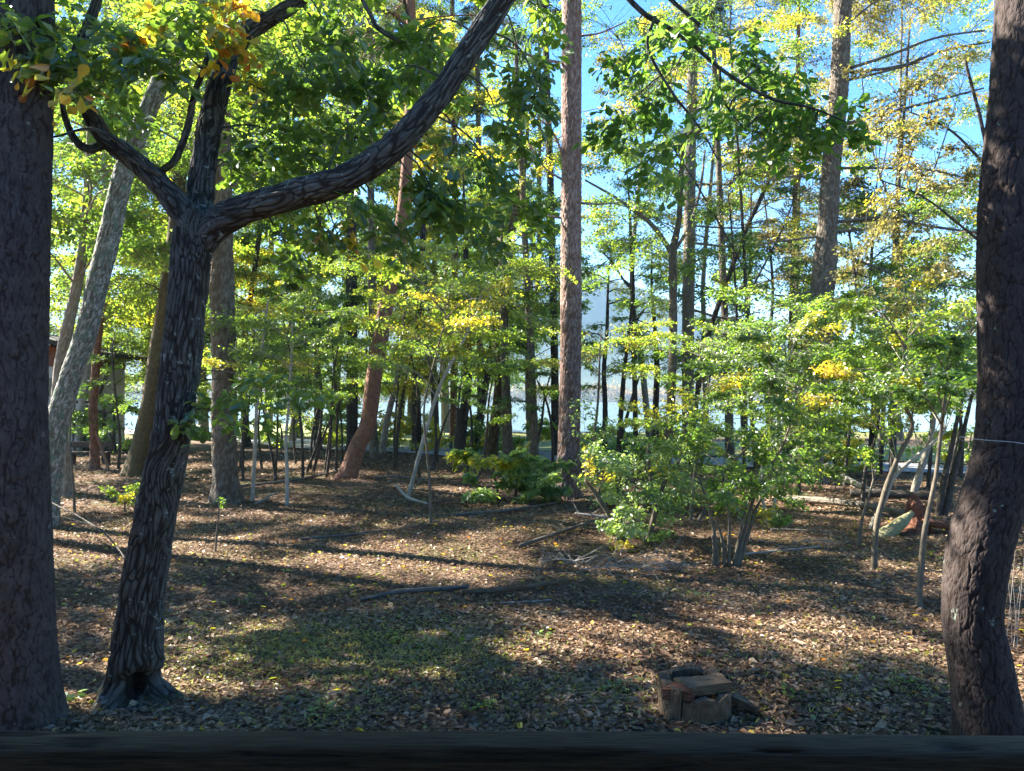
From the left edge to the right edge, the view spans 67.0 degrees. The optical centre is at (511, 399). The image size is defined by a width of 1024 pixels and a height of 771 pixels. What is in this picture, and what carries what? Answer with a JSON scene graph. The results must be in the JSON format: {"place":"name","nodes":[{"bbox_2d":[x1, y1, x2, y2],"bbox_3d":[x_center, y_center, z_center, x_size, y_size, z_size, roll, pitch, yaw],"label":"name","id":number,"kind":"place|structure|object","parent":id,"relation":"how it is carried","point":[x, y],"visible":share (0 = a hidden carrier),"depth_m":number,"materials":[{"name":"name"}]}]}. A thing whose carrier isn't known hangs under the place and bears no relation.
{"place":"outdoors","nodes":[
{"label":"outdoors","id":0,"kind":"place"},
{"bbox_2d":[49,259,975,401],"bbox_3d":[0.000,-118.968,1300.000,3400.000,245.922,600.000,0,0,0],"label":"mountain","id":1,"kind":"structure","parent":0,"point":[596,312],"depth_m":1202.41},
{"bbox_2d":[50,0,994,365],"label":"sky","id":2,"kind":"structure","parent":0,"point":[589,101],"materials":[{"name":"blue"}]},
{"bbox_2d":[35,401,1023,734],"bbox_3d":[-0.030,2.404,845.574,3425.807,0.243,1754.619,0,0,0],"label":"forest floor","id":3,"kind":"structure","parent":0,"point":[311,493],"depth_m":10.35,"materials":[{"name":"brown plant"}]},
{"bbox_2d":[0,0,72,730],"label":"pine tree","id":4,"kind":"object","parent":3,"relation":"on","point":[32,695],"visible":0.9,"depth_m":5.61,"materials":[{"name":"brown plant"}]},
{"bbox_2d":[48,335,147,448],"bbox_3d":[-24.458,-0.429,39.850,10.294,6.089,5.500,0,0,0],"label":"cabin","id":5,"kind":"object","parent":3,"relation":"on","point":[103,389],"visible":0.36,"depth_m":39.81,"materials":[{"name":"brown"}]},
{"bbox_2d":[50,1,147,347],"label":"tree","id":6,"kind":"object","parent":3,"relation":"on","point":[63,195],"visible":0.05,"depth_m":40.54,"materials":[{"name":"green plant"}]},
{"bbox_2d":[50,242,155,471],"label":"tree","id":7,"kind":"object","parent":3,"relation":"on","point":[95,444],"visible":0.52,"depth_m":26.85,"materials":[{"name":"plant"}]},
{"bbox_2d":[51,23,160,262],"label":"oak tree","id":8,"kind":"object","parent":3,"relation":"on","point":[129,225],"visible":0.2,"depth_m":17.73,"materials":[{"name":"green plant"}]},
{"bbox_2d":[49,0,169,396],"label":"tree","id":9,"kind":"object","parent":3,"relation":"on","point":[53,299],"visible":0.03,"depth_m":42.82,"materials":[{"name":"green plant"}]},
{"bbox_2d":[71,328,149,468],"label":"sapling","id":10,"kind":"object","parent":3,"relation":"on","point":[135,343],"visible":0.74,"depth_m":26.96,"materials":[{"name":"green plant"}]},
{"bbox_2d":[50,51,189,496],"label":"pale tree","id":11,"kind":"object","parent":3,"relation":"on","point":[76,281],"visible":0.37,"depth_m":19.85,"materials":[{"name":"green plant"}]},
{"bbox_2d":[50,0,208,450],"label":"tree","id":12,"kind":"object","parent":3,"relation":"on","point":[82,404],"visible":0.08,"depth_m":36.01,"materials":[{"name":"green plant"}]},
{"bbox_2d":[68,393,210,452],"bbox_3d":[-17.074,1.265,36.087,11.806,3.147,6.640,0,0,15],"label":"shrub","id":13,"kind":"object","parent":3,"relation":"on","point":[110,426],"visible":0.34,"depth_m":34.63,"materials":[{"name":"green plant"}]},
{"bbox_2d":[50,39,281,476],"bbox_3d":[-10.632,-4.706,24.650,8.376,14.680,8.807,0,0,0],"label":"mossy tree","id":14,"kind":"object","parent":3,"relation":"on","point":[133,465],"visible":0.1,"depth_m":24.53,"materials":[{"name":"green plant"}]},
{"bbox_2d":[89,0,309,374],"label":"tree","id":15,"kind":"object","parent":3,"relation":"on","point":[149,316],"visible":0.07,"depth_m":38.39,"materials":[{"name":"green plant"}]},
{"bbox_2d":[107,39,297,440],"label":"tree","id":16,"kind":"object","parent":3,"relation":"on","point":[203,375],"visible":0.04,"depth_m":44.32,"materials":[{"name":"green plant"}]},
{"bbox_2d":[48,0,393,525],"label":"lichen tree","id":17,"kind":"object","parent":3,"relation":"on","point":[80,348],"visible":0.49,"depth_m":14.86,"materials":[{"name":"grey plant"}]},
{"bbox_2d":[54,0,399,504],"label":"hollow tree","id":18,"kind":"object","parent":3,"relation":"on","point":[226,485],"visible":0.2,"depth_m":18.40,"materials":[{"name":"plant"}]},
{"bbox_2d":[132,2,360,446],"bbox_3d":[-13.337,-8.982,39.941,10.971,23.021,9.570,0,0,-21],"label":"tree","id":19,"kind":"object","parent":3,"relation":"on","point":[265,289],"visible":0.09,"depth_m":39.97,"materials":[{"name":"green plant"}]},
{"bbox_2d":[201,288,348,500],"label":"sapling","id":20,"kind":"object","parent":3,"relation":"on","point":[297,319],"visible":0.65,"depth_m":18.68,"materials":[{"name":"green plant"}]},
{"bbox_2d":[218,282,371,506],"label":"sapling","id":21,"kind":"object","parent":3,"relation":"on","point":[291,363],"visible":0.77,"depth_m":17.77,"materials":[{"name":"green plant"}]},
{"bbox_2d":[233,9,368,440],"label":"tree","id":22,"kind":"object","parent":3,"relation":"on","point":[304,253],"visible":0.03,"depth_m":45.00,"materials":[{"name":"green plant"}]},
{"bbox_2d":[236,393,379,447],"bbox_3d":[-11.412,1.104,40.055,6.597,3.040,10.349,0,0,-38],"label":"shrub","id":23,"kind":"object","parent":3,"relation":"on","point":[326,417],"visible":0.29,"depth_m":39.29,"materials":[{"name":"green plant"}]},
{"bbox_2d":[235,38,405,449],"bbox_3d":[-9.243,-8.121,38.309,8.535,21.379,9.153,0,0,-32],"label":"tree","id":24,"kind":"object","parent":3,"relation":"on","point":[290,287],"visible":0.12,"depth_m":37.77,"materials":[{"name":"green plant"}]},
{"bbox_2d":[263,243,393,473],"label":"sapling","id":25,"kind":"object","parent":3,"relation":"on","point":[345,349],"visible":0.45,"depth_m":24.96,"materials":[{"name":"green plant"}]},
{"bbox_2d":[301,304,385,476],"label":"sapling","id":26,"kind":"object","parent":3,"relation":"on","point":[350,369],"visible":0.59,"depth_m":24.13,"materials":[{"name":"green plant"}]},
{"bbox_2d":[308,0,421,458],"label":"slim pine","id":27,"kind":"object","parent":3,"relation":"on","point":[374,452],"visible":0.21,"depth_m":31.88,"materials":[{"name":"brown plant"}]},
{"bbox_2d":[290,0,453,451],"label":"dark pine","id":28,"kind":"object","parent":3,"relation":"on","point":[351,417],"visible":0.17,"depth_m":35.81,"materials":[{"name":"brown plant"}]},
{"bbox_2d":[312,44,461,419],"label":"tree","id":29,"kind":"object","parent":3,"relation":"on","point":[382,132],"visible":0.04,"depth_m":47.70,"materials":[{"name":"green plant"}]},
{"bbox_2d":[350,260,481,453],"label":"slim tree","id":30,"kind":"object","parent":3,"relation":"on","point":[384,432],"visible":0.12,"depth_m":33.87,"materials":[{"name":"green plant"}]},
{"bbox_2d":[310,0,528,479],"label":"red pine","id":31,"kind":"object","parent":3,"relation":"on","point":[349,468],"visible":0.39,"depth_m":23.32,"materials":[{"name":"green plant"}]},
{"bbox_2d":[310,236,542,467],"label":"sapling","id":32,"kind":"object","parent":3,"relation":"on","point":[474,266],"visible":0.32,"depth_m":27.86,"materials":[{"name":"green plant"}]},
{"bbox_2d":[357,172,495,450],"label":"oak sapling","id":33,"kind":"object","parent":3,"relation":"on","point":[422,232],"visible":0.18,"depth_m":35.95,"materials":[{"name":"green plant"}]},
{"bbox_2d":[368,405,487,450],"bbox_3d":[-3.927,1.487,38.245,6.150,2.666,7.479,0,0,0],"label":"shrub","id":34,"kind":"object","parent":3,"relation":"on","point":[406,427],"visible":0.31,"depth_m":36.40,"materials":[{"name":"green plant"}]},
{"bbox_2d":[345,253,526,523],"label":"sapling","id":35,"kind":"object","parent":3,"relation":"on","point":[394,270],"visible":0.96,"depth_m":14.22,"materials":[{"name":"green plant"}]},
{"bbox_2d":[357,6,515,443],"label":"tree","id":36,"kind":"object","parent":3,"relation":"on","point":[481,97],"visible":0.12,"depth_m":41.11,"materials":[{"name":"green plant"}]},
{"bbox_2d":[370,295,503,469],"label":"sapling","id":37,"kind":"object","parent":3,"relation":"on","point":[436,446],"visible":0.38,"depth_m":26.99,"materials":[{"name":"green plant"}]},
{"bbox_2d":[0,0,881,714],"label":"oak tree","id":38,"kind":"object","parent":3,"relation":"on","point":[204,228],"visible":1,"depth_m":6.17,"materials":[{"name":"green plant"}]},
{"bbox_2d":[365,115,539,432],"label":"tree","id":39,"kind":"object","parent":3,"relation":"on","point":[445,407],"visible":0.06,"depth_m":58.61,"materials":[{"name":"green plant"}]},
{"bbox_2d":[414,0,498,437],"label":"slim pine","id":40,"kind":"object","parent":3,"relation":"on","point":[453,412],"visible":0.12,"depth_m":45.83,"materials":[{"name":"green plant"}]},
{"bbox_2d":[351,219,577,496],"bbox_3d":[-1.300,-0.993,18.833,5.177,7.051,5.388,0,0,37],"label":"sapling","id":41,"kind":"object","parent":3,"relation":"on","point":[507,275],"visible":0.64,"depth_m":18.94,"materials":[{"name":"green plant"}]},
{"bbox_2d":[378,173,555,450],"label":"tree","id":42,"kind":"object","parent":3,"relation":"on","point":[463,423],"visible":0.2,"depth_m":32.84,"materials":[{"name":"green plant"}]},
{"bbox_2d":[442,0,542,438],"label":"slim pine","id":43,"kind":"object","parent":3,"relation":"on","point":[473,108],"visible":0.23,"depth_m":43.88,"materials":[{"name":"green plant"}]},
{"bbox_2d":[425,251,560,450],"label":"tree","id":44,"kind":"object","parent":3,"relation":"on","point":[486,379],"visible":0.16,"depth_m":33.84,"materials":[{"name":"green plant"}]},
{"bbox_2d":[428,211,560,459],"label":"tree","id":45,"kind":"object","parent":3,"relation":"on","point":[507,444],"visible":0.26,"depth_m":27.84,"materials":[{"name":"green plant"}]},
{"bbox_2d":[437,326,560,477],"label":"sapling","id":46,"kind":"object","parent":3,"relation":"on","point":[523,362],"visible":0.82,"depth_m":23.61,"materials":[{"name":"green plant"}]},
{"bbox_2d":[442,441,576,503],"bbox_3d":[0.057,1.804,17.893,3.113,1.655,3.233,0,0,-16],"label":"shrub","id":47,"kind":"object","parent":3,"relation":"on","point":[521,468],"visible":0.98,"depth_m":17.70,"materials":[{"name":"green plant"}]},
{"bbox_2d":[417,93,601,461],"bbox_3d":[0.256,-4.177,29.024,6.127,13.555,7.004,0,0,26],"label":"mossy tree","id":48,"kind":"object","parent":3,"relation":"on","point":[493,440],"visible":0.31,"depth_m":28.78,"materials":[{"name":"green plant"}]},
{"bbox_2d":[466,414,557,453],"bbox_3d":[-0.065,1.784,33.605,4.871,2.747,4.362,0,0,0],"label":"shrub","id":49,"kind":"object","parent":3,"relation":"on","point":[545,435],"visible":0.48,"depth_m":33.42,"materials":[{"name":"green plant"}]},
{"bbox_2d":[491,316,558,462],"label":"sapling","id":50,"kind":"object","parent":3,"relation":"on","point":[531,407],"visible":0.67,"depth_m":26.67,"materials":[{"name":"green plant"}]},
{"bbox_2d":[472,123,598,440],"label":"tree","id":51,"kind":"object","parent":3,"relation":"on","point":[558,161],"visible":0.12,"depth_m":43.85,"materials":[{"name":"green plant"}]},
{"bbox_2d":[512,0,561,454],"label":"slim pine","id":52,"kind":"object","parent":3,"relation":"on","point":[554,381],"visible":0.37,"depth_m":32.87,"materials":[{"name":"brown plant"}]},
{"bbox_2d":[54,479,1023,734],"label":"fallen twigs","id":53,"kind":"object","parent":3,"relation":"on","point":[822,628],"depth_m":9.06,"materials":[{"name":"brown wood"}]},
{"bbox_2d":[72,478,1022,734],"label":"grass","id":54,"kind":"structure","parent":3,"relation":"on","point":[292,648],"depth_m":7.16,"materials":[{"name":"green plant"}]},
{"bbox_2d":[485,1,613,407],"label":"tree","id":55,"kind":"object","parent":3,"relation":"on","point":[529,59],"visible":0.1,"depth_m":55.70,"materials":[{"name":"green plant"}]},
{"bbox_2d":[125,380,975,401],"bbox_3d":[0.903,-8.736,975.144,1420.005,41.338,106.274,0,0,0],"label":"woods","id":56,"kind":"object","parent":3,"relation":"on","point":[613,393],"visible":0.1,"depth_m":947.52,"materials":[{"name":"green plant"}]},
{"bbox_2d":[453,39,654,460],"bbox_3d":[1.338,-5.016,25.878,7.298,15.184,1.951,0,0,27],"label":"broad tree","id":57,"kind":"object","parent":3,"relation":"on","point":[533,431],"visible":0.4,"depth_m":26.87,"materials":[{"name":"green plant"}]},
{"bbox_2d":[500,0,634,500],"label":"larch tree","id":58,"kind":"object","parent":3,"relation":"on","point":[568,448],"visible":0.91,"depth_m":19.28,"materials":[{"name":"brown plant"}]},
{"bbox_2d":[581,245,647,452],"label":"slim tree","id":59,"kind":"object","parent":3,"relation":"on","point":[594,327],"visible":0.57,"depth_m":28.95,"materials":[{"name":"green plant"}]},
{"bbox_2d":[531,317,698,479],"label":"sapling","id":60,"kind":"object","parent":3,"relation":"on","point":[597,350],"visible":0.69,"depth_m":22.96,"materials":[{"name":"green plant"}]},
{"bbox_2d":[582,162,666,461],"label":"slim tree","id":61,"kind":"object","parent":3,"relation":"on","point":[634,381],"visible":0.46,"depth_m":28.96,"materials":[{"name":"brown plant"}]},
{"bbox_2d":[583,239,677,457],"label":"slim tree","id":62,"kind":"object","parent":3,"relation":"on","point":[620,432],"visible":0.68,"depth_m":26.99,"materials":[{"name":"green plant"}]},
{"bbox_2d":[583,6,699,436],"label":"tree","id":63,"kind":"object","parent":3,"relation":"on","point":[624,33],"visible":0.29,"depth_m":44.50,"materials":[{"name":"green plant"}]},
{"bbox_2d":[564,396,728,551],"bbox_3d":[2.505,1.285,12.605,3.262,2.711,4.587,0,0,0],"label":"shrub","id":64,"kind":"object","parent":3,"relation":"on","point":[630,514],"visible":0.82,"depth_m":12.72,"materials":[{"name":"green plant"}]},
{"bbox_2d":[578,438,715,508],"bbox_3d":[3.226,1.693,17.548,3.608,1.733,2.601,0,0,-18],"label":"shrub","id":65,"kind":"object","parent":3,"relation":"on","point":[640,457],"visible":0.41,"depth_m":17.18,"materials":[{"name":"green plant"}]},
{"bbox_2d":[609,248,723,442],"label":"slim tree","id":66,"kind":"object","parent":3,"relation":"on","point":[656,387],"visible":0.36,"depth_m":29.89,"materials":[{"name":"green plant"}]},
{"bbox_2d":[581,25,798,464],"bbox_3d":[4.963,-4.329,23.559,6.718,13.564,4.137,0,0,0],"label":"forked tree","id":67,"kind":"object","parent":3,"relation":"on","point":[672,247],"visible":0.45,"depth_m":23.94,"materials":[{"name":"green plant"}]},
{"bbox_2d":[657,664,731,725],"bbox_3d":[1.401,2.285,5.946,0.573,0.349,0.584,0,0,0],"label":"tree stump","id":68,"kind":"object","parent":3,"relation":"on","point":[712,709],"visible":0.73,"depth_m":5.75,"materials":[{"name":"brown wood"}]},
{"bbox_2d":[674,674,731,695],"bbox_3d":[1.461,2.179,5.902,0.414,0.119,0.209,0,0,-23],"label":"wood chunk","id":69,"kind":"object","parent":68,"relation":"on","point":[710,684],"visible":0.88,"depth_m":5.87,"materials":[{"name":"wood"}]},
{"bbox_2d":[583,0,818,458],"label":"broad tree","id":70,"kind":"object","parent":3,"relation":"on","point":[728,415],"visible":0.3,"depth_m":30.90,"materials":[{"name":"green plant"}]},
{"bbox_2d":[543,0,862,476],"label":"tree","id":71,"kind":"object","parent":3,"relation":"on","point":[748,245],"visible":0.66,"depth_m":23.30,"materials":[{"name":"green plant"}]},
{"bbox_2d":[607,0,806,427],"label":"tree","id":72,"kind":"object","parent":3,"relation":"on","point":[727,168],"visible":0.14,"depth_m":40.00,"materials":[{"name":"green plant"}]},
{"bbox_2d":[600,327,831,490],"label":"sapling","id":73,"kind":"object","parent":3,"relation":"on","point":[637,423],"visible":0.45,"depth_m":20.99,"materials":[{"name":"green plant"}]},
{"bbox_2d":[645,0,817,459],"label":"tree","id":74,"kind":"object","parent":3,"relation":"on","point":[688,294],"visible":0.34,"depth_m":29.83,"materials":[{"name":"brown plant"}]},
{"bbox_2d":[612,386,858,566],"bbox_3d":[3.340,1.165,11.150,3.567,2.771,3.453,0,0,0],"label":"shrub","id":75,"kind":"object","parent":3,"relation":"on","point":[724,496],"visible":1,"depth_m":11.22,"materials":[{"name":"green plant"}]},
{"bbox_2d":[668,138,816,450],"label":"tree","id":76,"kind":"object","parent":3,"relation":"on","point":[781,191],"visible":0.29,"depth_m":35.70,"materials":[{"name":"green plant"}]},
{"bbox_2d":[625,314,878,520],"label":"sapling","id":77,"kind":"object","parent":3,"relation":"on","point":[730,383],"visible":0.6,"depth_m":15.21,"materials":[{"name":"green plant"}]},
{"bbox_2d":[686,141,818,464],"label":"leaning tree","id":78,"kind":"object","parent":3,"relation":"on","point":[718,305],"visible":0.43,"depth_m":25.95,"materials":[{"name":"green plant"}]},
{"bbox_2d":[677,122,849,426],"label":"tree","id":79,"kind":"object","parent":3,"relation":"on","point":[717,275],"visible":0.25,"depth_m":33.95,"materials":[{"name":"green plant"}]},
{"bbox_2d":[674,77,861,472],"bbox_3d":[8.383,-3.719,24.297,7.018,12.363,4.976,0,0,-34],"label":"tree","id":80,"kind":"object","parent":3,"relation":"on","point":[771,220],"visible":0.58,"depth_m":24.00,"materials":[{"name":"green plant"}]},
{"bbox_2d":[685,281,872,521],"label":"sapling","id":81,"kind":"object","parent":3,"relation":"on","point":[775,383],"visible":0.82,"depth_m":14.95,"materials":[{"name":"green plant"}]},
{"bbox_2d":[724,1,868,448],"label":"slim pine","id":82,"kind":"object","parent":3,"relation":"on","point":[749,205],"visible":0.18,"depth_m":35.89,"materials":[{"name":"green plant"}]},
{"bbox_2d":[730,293,893,495],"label":"sapling","id":83,"kind":"object","parent":3,"relation":"on","point":[817,323],"visible":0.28,"depth_m":17.76,"materials":[{"name":"green plant"}]},
{"bbox_2d":[728,5,897,401],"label":"tree","id":84,"kind":"object","parent":3,"relation":"on","point":[819,21],"visible":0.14,"depth_m":48.54,"materials":[{"name":"green plant"}]},
{"bbox_2d":[796,340,881,509],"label":"sapling","id":85,"kind":"object","parent":3,"relation":"on","point":[826,355],"visible":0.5,"depth_m":16.97,"materials":[{"name":"green plant"}]},
{"bbox_2d":[751,122,930,436],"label":"tree","id":86,"kind":"object","parent":3,"relation":"on","point":[855,181],"visible":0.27,"depth_m":28.93,"materials":[{"name":"green plant"}]},
{"bbox_2d":[715,0,993,484],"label":"pine tree","id":87,"kind":"object","parent":3,"relation":"on","point":[824,261],"visible":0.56,"depth_m":21.78,"materials":[{"name":"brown plant"}]},
{"bbox_2d":[790,124,969,464],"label":"tree","id":88,"kind":"object","parent":3,"relation":"on","point":[915,203],"visible":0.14,"depth_m":26.18,"materials":[{"name":"green plant"}]},
{"bbox_2d":[799,295,976,569],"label":"sapling","id":89,"kind":"object","parent":3,"relation":"on","point":[851,309],"visible":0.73,"depth_m":10.89,"materials":[{"name":"green plant"}]},
{"bbox_2d":[798,0,990,439],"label":"tree","id":90,"kind":"object","parent":3,"relation":"on","point":[900,433],"visible":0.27,"depth_m":45.99,"materials":[{"name":"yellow plant"}]},
{"bbox_2d":[831,121,974,472],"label":"tree","id":91,"kind":"object","parent":3,"relation":"on","point":[883,264],"visible":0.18,"depth_m":24.33,"materials":[{"name":"green plant"}]},
{"bbox_2d":[830,317,976,528],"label":"sapling","id":92,"kind":"object","parent":3,"relation":"on","point":[845,358],"visible":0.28,"depth_m":14.76,"materials":[{"name":"green plant"}]},
{"bbox_2d":[825,39,984,369],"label":"sapling","id":93,"kind":"object","parent":3,"relation":"on","point":[969,174],"visible":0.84,"depth_m":12.91,"materials":[{"name":"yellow plant"}]},
{"bbox_2d":[869,494,949,537],"bbox_3d":[7.230,2.131,13.968,1.898,0.827,0.868,0,0,0],"label":"rotten stump","id":94,"kind":"object","parent":3,"relation":"on","point":[910,520],"visible":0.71,"depth_m":13.79,"materials":[{"name":"brown wood"}]},
{"bbox_2d":[838,0,993,473],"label":"tree","id":95,"kind":"object","parent":3,"relation":"on","point":[967,113],"visible":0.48,"depth_m":25.49,"materials":[{"name":"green plant"}]},
{"bbox_2d":[855,283,976,491],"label":"sapling","id":96,"kind":"object","parent":3,"relation":"on","point":[917,481],"visible":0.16,"depth_m":19.44,"materials":[{"name":"green plant"}]},
{"bbox_2d":[854,177,979,322],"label":"tree","id":97,"kind":"object","parent":3,"relation":"on","point":[965,287],"visible":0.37,"depth_m":21.65,"materials":[{"name":"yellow plant"}]},
{"bbox_2d":[874,320,976,516],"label":"sapling","id":98,"kind":"object","parent":3,"relation":"on","point":[942,506],"visible":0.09,"depth_m":16.26,"materials":[{"name":"green plant"}]},
{"bbox_2d":[884,326,976,606],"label":"sapling","id":99,"kind":"object","parent":3,"relation":"on","point":[951,367],"visible":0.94,"depth_m":8.57,"materials":[{"name":"green plant"}]},
{"bbox_2d":[941,0,1023,735],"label":"pine tree","id":100,"kind":"object","parent":3,"relation":"on","point":[986,524],"visible":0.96,"depth_m":5.36,"materials":[{"name":"brown plant"}]},
{"bbox_2d":[125,427,967,472],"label":"road","id":101,"kind":"structure","parent":0,"point":[911,467],"depth_m":32.77,"materials":[{"name":"grey asphalt"}]},
{"bbox_2d":[125,402,975,431],"bbox_3d":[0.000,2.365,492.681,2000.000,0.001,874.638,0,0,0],"label":"lake","id":102,"kind":"structure","parent":0,"point":[613,412],"depth_m":110.94,"materials":[{"name":"teal liquid"}]},
{"bbox_2d":[196,423,970,463],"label":"meadow","id":103,"kind":"structure","parent":0,"point":[545,446],"depth_m":39.18,"materials":[{"name":"green plant"}]},
{"bbox_3d":[-1.000,-0.160,-0.625,13.000,5.520,5.150,0,0,0],"label":"porch","id":104,"kind":"object","parent":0,"visible":0},
{"bbox_2d":[0,731,1023,770],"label":"porch railing","id":105,"kind":"object","parent":104,"relation":"attached to","point":[337,751],"visible":1,"depth_m":0.93,"materials":[{"name":"brown wood"}]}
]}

